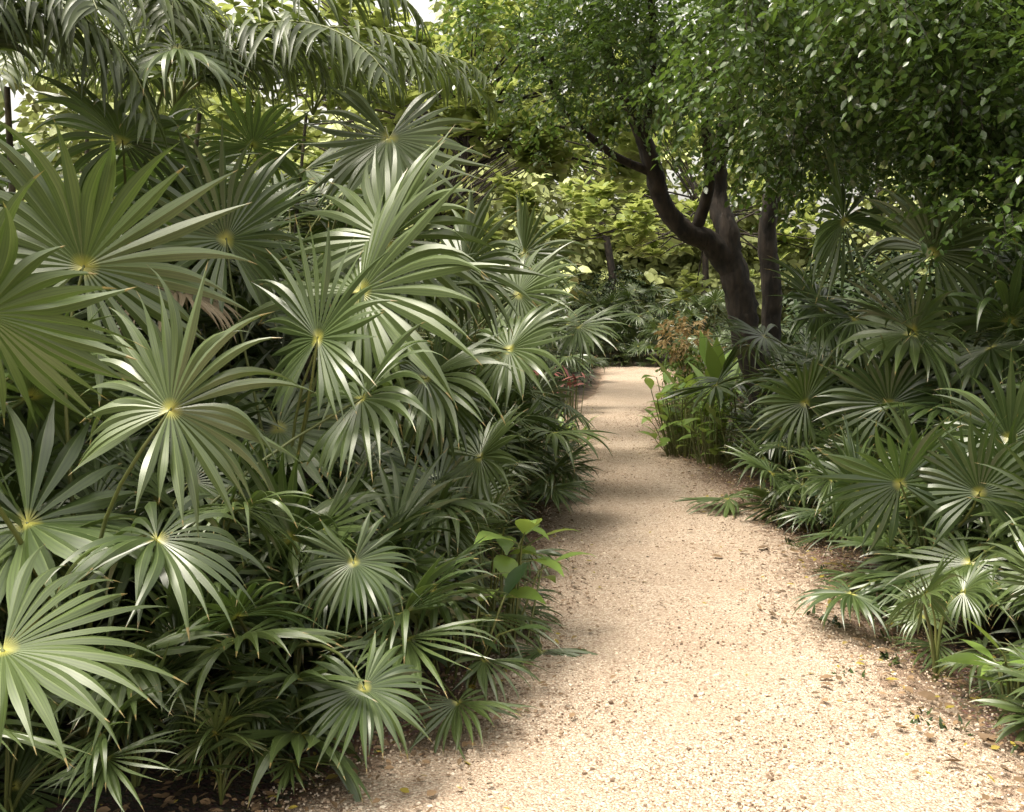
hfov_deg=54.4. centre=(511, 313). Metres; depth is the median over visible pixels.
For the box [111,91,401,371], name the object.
fan palm
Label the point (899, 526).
fan palm
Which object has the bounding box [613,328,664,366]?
fan palm
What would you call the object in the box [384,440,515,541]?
fan palm
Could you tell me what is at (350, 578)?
fan palm
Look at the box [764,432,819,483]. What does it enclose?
fan palm
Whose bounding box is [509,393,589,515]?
fan palm
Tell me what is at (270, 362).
fan palm
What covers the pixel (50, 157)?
fan palm
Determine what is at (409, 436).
fan palm
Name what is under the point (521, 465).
fan palm
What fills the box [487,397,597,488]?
fan palm
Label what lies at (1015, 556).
fan palm
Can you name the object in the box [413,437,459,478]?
fan palm
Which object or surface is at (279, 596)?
undergrowth
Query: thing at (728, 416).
fan palm
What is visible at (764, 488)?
fan palm
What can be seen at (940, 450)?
fan palm
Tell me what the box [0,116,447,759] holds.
fan palm
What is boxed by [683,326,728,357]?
fan palm
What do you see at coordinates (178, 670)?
fan palm
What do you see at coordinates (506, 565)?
philodendron plant
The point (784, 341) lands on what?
fan palm
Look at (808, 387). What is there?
fan palm
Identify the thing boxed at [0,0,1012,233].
sky
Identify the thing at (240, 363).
fan palm
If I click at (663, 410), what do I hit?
peace lily
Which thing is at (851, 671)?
weed seedling
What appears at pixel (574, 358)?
fan palm
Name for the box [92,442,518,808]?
fan palm
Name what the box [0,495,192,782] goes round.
fan palm
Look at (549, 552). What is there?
fan palm
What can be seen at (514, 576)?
philodendron plant
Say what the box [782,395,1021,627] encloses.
fan palm
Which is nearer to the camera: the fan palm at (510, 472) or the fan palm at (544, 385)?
the fan palm at (510, 472)
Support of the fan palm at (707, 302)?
on the ground
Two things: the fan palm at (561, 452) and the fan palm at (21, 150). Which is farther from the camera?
the fan palm at (561, 452)
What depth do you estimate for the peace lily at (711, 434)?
10.54 m
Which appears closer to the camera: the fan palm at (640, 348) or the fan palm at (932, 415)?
the fan palm at (932, 415)
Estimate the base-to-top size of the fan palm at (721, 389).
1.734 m
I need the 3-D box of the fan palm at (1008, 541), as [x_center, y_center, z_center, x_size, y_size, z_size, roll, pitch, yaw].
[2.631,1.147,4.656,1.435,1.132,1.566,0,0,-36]
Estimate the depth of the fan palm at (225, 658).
3.59 m
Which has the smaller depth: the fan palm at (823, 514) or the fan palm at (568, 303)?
the fan palm at (823, 514)
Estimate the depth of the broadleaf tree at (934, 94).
7.24 m
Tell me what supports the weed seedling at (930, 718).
on the gravel path
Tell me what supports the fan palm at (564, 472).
on the ground
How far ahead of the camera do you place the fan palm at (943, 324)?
6.51 m
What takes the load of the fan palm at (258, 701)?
on the ground
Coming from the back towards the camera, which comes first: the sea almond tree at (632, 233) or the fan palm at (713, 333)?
the fan palm at (713, 333)
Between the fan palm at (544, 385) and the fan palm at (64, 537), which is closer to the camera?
the fan palm at (64, 537)
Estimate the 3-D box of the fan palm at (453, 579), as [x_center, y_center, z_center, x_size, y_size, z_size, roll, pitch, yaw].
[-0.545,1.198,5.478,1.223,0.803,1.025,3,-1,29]
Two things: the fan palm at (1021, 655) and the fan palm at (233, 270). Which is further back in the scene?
the fan palm at (233, 270)
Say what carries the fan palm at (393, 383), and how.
on the ground
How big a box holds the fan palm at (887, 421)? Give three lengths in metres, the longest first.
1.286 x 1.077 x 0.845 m
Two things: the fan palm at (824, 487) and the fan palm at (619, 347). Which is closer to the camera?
the fan palm at (824, 487)
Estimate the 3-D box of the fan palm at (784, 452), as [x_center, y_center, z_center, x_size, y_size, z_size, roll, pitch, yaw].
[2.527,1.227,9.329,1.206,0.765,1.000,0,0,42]
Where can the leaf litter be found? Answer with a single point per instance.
(988, 737)
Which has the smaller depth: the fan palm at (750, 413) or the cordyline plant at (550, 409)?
the fan palm at (750, 413)
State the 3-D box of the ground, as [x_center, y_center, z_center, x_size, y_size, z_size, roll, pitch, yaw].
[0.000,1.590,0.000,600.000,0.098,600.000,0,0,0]
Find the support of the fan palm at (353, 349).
on the ground
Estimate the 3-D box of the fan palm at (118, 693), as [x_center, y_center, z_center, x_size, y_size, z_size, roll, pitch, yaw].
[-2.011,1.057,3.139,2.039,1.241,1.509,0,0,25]
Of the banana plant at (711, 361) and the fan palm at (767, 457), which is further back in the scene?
the banana plant at (711, 361)
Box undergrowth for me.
[7,318,966,743]
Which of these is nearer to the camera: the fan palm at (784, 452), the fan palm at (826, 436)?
the fan palm at (826, 436)
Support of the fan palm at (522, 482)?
on the ground
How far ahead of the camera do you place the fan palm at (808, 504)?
7.29 m
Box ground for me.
[0,350,1023,811]
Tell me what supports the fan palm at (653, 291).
on the ground
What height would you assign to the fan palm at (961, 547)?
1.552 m
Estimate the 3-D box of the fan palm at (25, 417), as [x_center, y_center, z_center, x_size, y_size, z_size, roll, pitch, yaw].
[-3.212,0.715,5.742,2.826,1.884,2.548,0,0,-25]
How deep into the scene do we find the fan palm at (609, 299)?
31.64 m
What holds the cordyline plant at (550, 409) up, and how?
on the ground
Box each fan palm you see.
[0,21,291,612]
[0,111,87,319]
[0,112,237,432]
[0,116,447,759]
[0,117,313,429]
[0,174,115,507]
[0,276,141,497]
[0,298,261,638]
[0,373,367,664]
[0,401,72,645]
[0,404,402,734]
[0,469,233,786]
[0,493,271,811]
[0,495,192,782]
[0,619,188,811]
[2,318,157,433]
[21,206,428,510]
[28,607,299,786]
[31,330,439,640]
[63,116,523,661]
[89,548,331,741]
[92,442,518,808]
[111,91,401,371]
[112,185,377,433]
[119,441,476,733]
[128,510,439,771]
[141,85,551,500]
[148,171,471,470]
[149,653,335,804]
[230,447,563,763]
[247,330,402,442]
[252,264,406,421]
[272,327,547,502]
[284,345,518,457]
[297,413,597,668]
[313,187,618,482]
[313,317,564,638]
[315,321,574,488]
[321,417,498,570]
[355,293,520,418]
[377,239,639,477]
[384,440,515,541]
[392,422,502,523]
[394,460,500,619]
[409,313,477,339]
[409,457,571,597]
[410,436,531,526]
[412,306,548,352]
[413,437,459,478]
[422,238,612,442]
[432,450,529,547]
[444,399,546,510]
[464,311,602,386]
[468,390,606,545]
[472,305,561,324]
[473,380,596,504]
[477,393,547,506]
[480,294,553,365]
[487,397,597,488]
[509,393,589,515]
[514,374,575,467]
[530,294,589,345]
[540,326,609,378]
[547,347,602,385]
[550,285,620,343]
[553,332,603,370]
[563,281,627,353]
[564,312,630,365]
[580,286,650,357]
[584,312,670,365]
[594,331,636,366]
[607,282,670,358]
[613,307,688,366]
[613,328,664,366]
[634,284,711,342]
[659,309,910,465]
[670,334,962,524]
[674,287,727,344]
[679,326,730,366]
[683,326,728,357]
[685,321,730,362]
[695,344,782,424]
[698,325,731,353]
[723,403,808,472]
[725,308,827,367]
[730,289,932,426]
[730,404,835,499]
[731,413,811,479]
[741,412,902,538]
[742,331,864,414]
[750,382,892,484]
[764,414,851,510]
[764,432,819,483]
[765,129,1023,408]
[768,278,997,460]
[770,413,921,561]
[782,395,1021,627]
[787,401,955,573]
[788,348,1023,641]
[790,411,897,501]
[796,293,969,435]
[800,387,959,553]
[806,414,1022,630]
[842,409,1023,660]
[855,491,1022,595]
[858,307,1023,438]
[869,451,935,556]
[875,365,1023,644]
[881,550,1023,710]
[882,393,1005,501]
[883,439,1023,634]
[885,514,1023,698]
[894,327,1023,439]
[900,302,971,386]
[912,221,1023,420]
[928,287,1002,395]
[936,618,1023,715]
[970,655,1023,755]
[988,639,1023,741]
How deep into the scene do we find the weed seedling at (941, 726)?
3.83 m
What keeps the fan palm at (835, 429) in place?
on the ground
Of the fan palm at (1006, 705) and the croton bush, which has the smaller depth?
the fan palm at (1006, 705)
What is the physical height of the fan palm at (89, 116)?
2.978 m
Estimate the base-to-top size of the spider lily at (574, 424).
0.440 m
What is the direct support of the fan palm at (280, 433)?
on the ground
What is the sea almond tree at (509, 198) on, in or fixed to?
on the ground
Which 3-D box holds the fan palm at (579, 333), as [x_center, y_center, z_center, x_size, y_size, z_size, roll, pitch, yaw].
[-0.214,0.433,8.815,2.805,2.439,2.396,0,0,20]
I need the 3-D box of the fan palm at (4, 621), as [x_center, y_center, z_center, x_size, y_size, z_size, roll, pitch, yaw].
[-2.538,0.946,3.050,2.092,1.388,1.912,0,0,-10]
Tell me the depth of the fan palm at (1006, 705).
3.74 m
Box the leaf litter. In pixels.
[0,403,1023,811]
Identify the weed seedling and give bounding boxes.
[785,536,803,546]
[806,605,823,620]
[827,615,849,627]
[832,668,864,677]
[878,628,898,640]
[878,649,900,665]
[908,706,932,720]
[908,713,930,730]
[938,713,974,739]
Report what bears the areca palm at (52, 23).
on the ground
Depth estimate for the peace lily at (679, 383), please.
12.96 m
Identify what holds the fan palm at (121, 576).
on the ground
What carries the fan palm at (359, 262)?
on the ground
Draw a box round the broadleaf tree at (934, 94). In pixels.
[410,0,1023,452]
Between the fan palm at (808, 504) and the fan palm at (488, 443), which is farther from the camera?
the fan palm at (808, 504)
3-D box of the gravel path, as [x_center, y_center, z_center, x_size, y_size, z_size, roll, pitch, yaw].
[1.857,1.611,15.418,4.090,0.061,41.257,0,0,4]
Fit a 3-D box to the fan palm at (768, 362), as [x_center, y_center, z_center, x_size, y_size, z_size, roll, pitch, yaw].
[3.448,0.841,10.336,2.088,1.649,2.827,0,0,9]
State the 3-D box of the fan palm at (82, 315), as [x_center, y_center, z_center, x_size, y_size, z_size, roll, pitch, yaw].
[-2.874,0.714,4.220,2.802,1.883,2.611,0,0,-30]
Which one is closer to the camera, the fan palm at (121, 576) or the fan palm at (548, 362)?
the fan palm at (121, 576)
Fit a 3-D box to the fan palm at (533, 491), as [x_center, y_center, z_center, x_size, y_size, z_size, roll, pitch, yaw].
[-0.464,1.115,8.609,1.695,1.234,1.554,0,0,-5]
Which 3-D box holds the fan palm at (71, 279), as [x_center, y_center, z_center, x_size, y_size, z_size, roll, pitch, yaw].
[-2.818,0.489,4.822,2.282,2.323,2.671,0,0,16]
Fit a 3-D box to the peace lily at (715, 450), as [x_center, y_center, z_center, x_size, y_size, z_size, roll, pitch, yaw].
[2.571,1.172,10.366,1.044,0.867,1.362,0,0,44]
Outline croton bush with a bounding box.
[646,309,745,421]
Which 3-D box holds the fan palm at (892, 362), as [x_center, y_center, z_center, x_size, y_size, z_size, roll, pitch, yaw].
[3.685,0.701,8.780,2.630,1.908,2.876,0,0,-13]
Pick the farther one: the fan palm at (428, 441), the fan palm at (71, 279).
the fan palm at (428, 441)
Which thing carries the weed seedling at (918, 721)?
on the gravel path
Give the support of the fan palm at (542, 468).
on the ground
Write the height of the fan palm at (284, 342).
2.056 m
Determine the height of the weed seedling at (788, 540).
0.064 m
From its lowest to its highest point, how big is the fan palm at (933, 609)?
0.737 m
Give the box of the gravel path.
[275,359,1023,811]
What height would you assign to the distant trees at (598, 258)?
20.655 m
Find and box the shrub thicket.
[0,160,1022,730]
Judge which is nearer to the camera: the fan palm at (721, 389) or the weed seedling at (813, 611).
the weed seedling at (813, 611)
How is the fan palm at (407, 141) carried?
on the ground
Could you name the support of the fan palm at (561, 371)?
on the ground
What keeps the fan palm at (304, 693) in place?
on the ground
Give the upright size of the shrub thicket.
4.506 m
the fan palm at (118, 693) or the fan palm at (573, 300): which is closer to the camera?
the fan palm at (118, 693)
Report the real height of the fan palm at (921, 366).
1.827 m
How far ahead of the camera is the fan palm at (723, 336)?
23.65 m
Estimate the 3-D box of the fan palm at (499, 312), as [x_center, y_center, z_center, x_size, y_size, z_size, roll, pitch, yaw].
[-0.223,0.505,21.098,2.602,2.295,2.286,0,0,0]
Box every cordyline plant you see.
[533,367,565,435]
[561,367,584,420]
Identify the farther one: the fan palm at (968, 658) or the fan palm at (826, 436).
the fan palm at (826, 436)
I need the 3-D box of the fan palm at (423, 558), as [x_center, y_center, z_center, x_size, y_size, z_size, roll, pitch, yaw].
[-0.566,1.166,4.295,1.533,1.118,1.409,0,0,13]
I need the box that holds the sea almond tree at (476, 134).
[194,0,681,238]
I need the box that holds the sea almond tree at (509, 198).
[176,0,647,247]
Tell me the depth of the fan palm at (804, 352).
9.10 m
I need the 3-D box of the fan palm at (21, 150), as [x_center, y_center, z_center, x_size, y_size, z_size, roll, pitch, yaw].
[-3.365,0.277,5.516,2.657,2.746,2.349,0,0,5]
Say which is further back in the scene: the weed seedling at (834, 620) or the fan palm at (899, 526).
the fan palm at (899, 526)
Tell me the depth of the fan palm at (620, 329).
30.68 m
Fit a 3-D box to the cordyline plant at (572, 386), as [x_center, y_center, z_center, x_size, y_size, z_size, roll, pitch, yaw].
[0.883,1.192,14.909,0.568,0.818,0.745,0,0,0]
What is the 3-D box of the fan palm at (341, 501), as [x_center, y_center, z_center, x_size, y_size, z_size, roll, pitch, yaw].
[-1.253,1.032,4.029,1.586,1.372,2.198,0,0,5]
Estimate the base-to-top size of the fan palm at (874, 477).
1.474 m
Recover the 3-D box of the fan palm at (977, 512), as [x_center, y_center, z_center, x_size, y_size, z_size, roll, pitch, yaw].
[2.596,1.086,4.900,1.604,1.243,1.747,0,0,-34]
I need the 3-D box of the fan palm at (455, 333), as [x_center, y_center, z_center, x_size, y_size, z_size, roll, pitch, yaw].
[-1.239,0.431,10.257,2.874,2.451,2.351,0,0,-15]
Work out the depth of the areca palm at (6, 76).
7.11 m
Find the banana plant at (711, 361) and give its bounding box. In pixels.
[651,324,759,452]
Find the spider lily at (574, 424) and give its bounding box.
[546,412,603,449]
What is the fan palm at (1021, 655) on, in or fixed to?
on the ground
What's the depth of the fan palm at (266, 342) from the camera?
7.03 m
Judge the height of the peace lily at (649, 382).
0.910 m
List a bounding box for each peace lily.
[636,372,740,447]
[637,372,728,458]
[641,369,716,437]
[667,389,763,468]
[701,394,798,470]
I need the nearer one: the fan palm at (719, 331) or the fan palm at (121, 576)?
the fan palm at (121, 576)
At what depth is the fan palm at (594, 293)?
32.47 m
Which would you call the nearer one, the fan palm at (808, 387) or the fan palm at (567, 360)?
the fan palm at (808, 387)
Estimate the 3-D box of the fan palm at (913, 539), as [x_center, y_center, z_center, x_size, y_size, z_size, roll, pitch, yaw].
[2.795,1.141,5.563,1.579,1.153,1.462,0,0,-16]
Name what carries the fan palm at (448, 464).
on the ground
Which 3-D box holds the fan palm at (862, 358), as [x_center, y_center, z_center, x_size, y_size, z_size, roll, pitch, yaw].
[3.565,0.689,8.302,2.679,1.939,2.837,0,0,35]
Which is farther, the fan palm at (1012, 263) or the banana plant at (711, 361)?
the banana plant at (711, 361)
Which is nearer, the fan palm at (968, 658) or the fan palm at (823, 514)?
the fan palm at (968, 658)
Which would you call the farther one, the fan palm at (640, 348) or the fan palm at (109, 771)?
the fan palm at (640, 348)
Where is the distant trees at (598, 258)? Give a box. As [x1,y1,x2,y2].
[0,0,1022,354]
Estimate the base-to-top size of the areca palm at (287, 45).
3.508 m
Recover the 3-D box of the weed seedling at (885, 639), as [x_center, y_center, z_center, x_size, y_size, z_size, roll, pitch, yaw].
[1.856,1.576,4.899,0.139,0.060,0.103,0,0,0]
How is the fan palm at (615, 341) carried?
on the ground
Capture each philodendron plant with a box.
[349,562,552,687]
[415,518,595,657]
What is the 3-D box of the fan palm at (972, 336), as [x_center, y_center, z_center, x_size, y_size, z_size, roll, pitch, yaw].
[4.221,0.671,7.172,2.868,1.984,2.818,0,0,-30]
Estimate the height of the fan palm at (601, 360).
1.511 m
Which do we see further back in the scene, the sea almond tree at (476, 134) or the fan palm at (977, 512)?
the sea almond tree at (476, 134)
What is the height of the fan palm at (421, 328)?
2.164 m
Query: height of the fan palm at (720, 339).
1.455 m
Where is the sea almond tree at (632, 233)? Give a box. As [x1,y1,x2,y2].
[530,73,848,395]
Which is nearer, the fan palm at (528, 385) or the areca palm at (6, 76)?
the areca palm at (6, 76)
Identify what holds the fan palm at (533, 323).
on the ground
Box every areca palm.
[0,0,238,439]
[0,0,298,283]
[84,0,510,156]
[178,9,496,237]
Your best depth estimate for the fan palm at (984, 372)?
6.71 m
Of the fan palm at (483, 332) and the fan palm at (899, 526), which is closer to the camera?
the fan palm at (899, 526)
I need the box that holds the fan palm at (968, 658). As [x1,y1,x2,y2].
[936,618,1023,715]
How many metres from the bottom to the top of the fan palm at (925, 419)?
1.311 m
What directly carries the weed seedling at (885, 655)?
on the gravel path
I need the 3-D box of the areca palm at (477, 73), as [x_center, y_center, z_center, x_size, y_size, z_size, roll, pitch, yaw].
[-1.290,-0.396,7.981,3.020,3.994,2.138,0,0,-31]
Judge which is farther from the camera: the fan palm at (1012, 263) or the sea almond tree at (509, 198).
the sea almond tree at (509, 198)
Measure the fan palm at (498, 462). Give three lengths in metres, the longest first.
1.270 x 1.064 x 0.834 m
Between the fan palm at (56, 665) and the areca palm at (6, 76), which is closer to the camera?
the fan palm at (56, 665)
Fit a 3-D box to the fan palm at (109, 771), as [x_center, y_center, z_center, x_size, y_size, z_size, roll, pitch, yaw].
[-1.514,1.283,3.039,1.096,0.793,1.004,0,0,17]
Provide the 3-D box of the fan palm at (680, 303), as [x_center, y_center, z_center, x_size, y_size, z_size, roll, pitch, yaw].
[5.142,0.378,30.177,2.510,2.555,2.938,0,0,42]

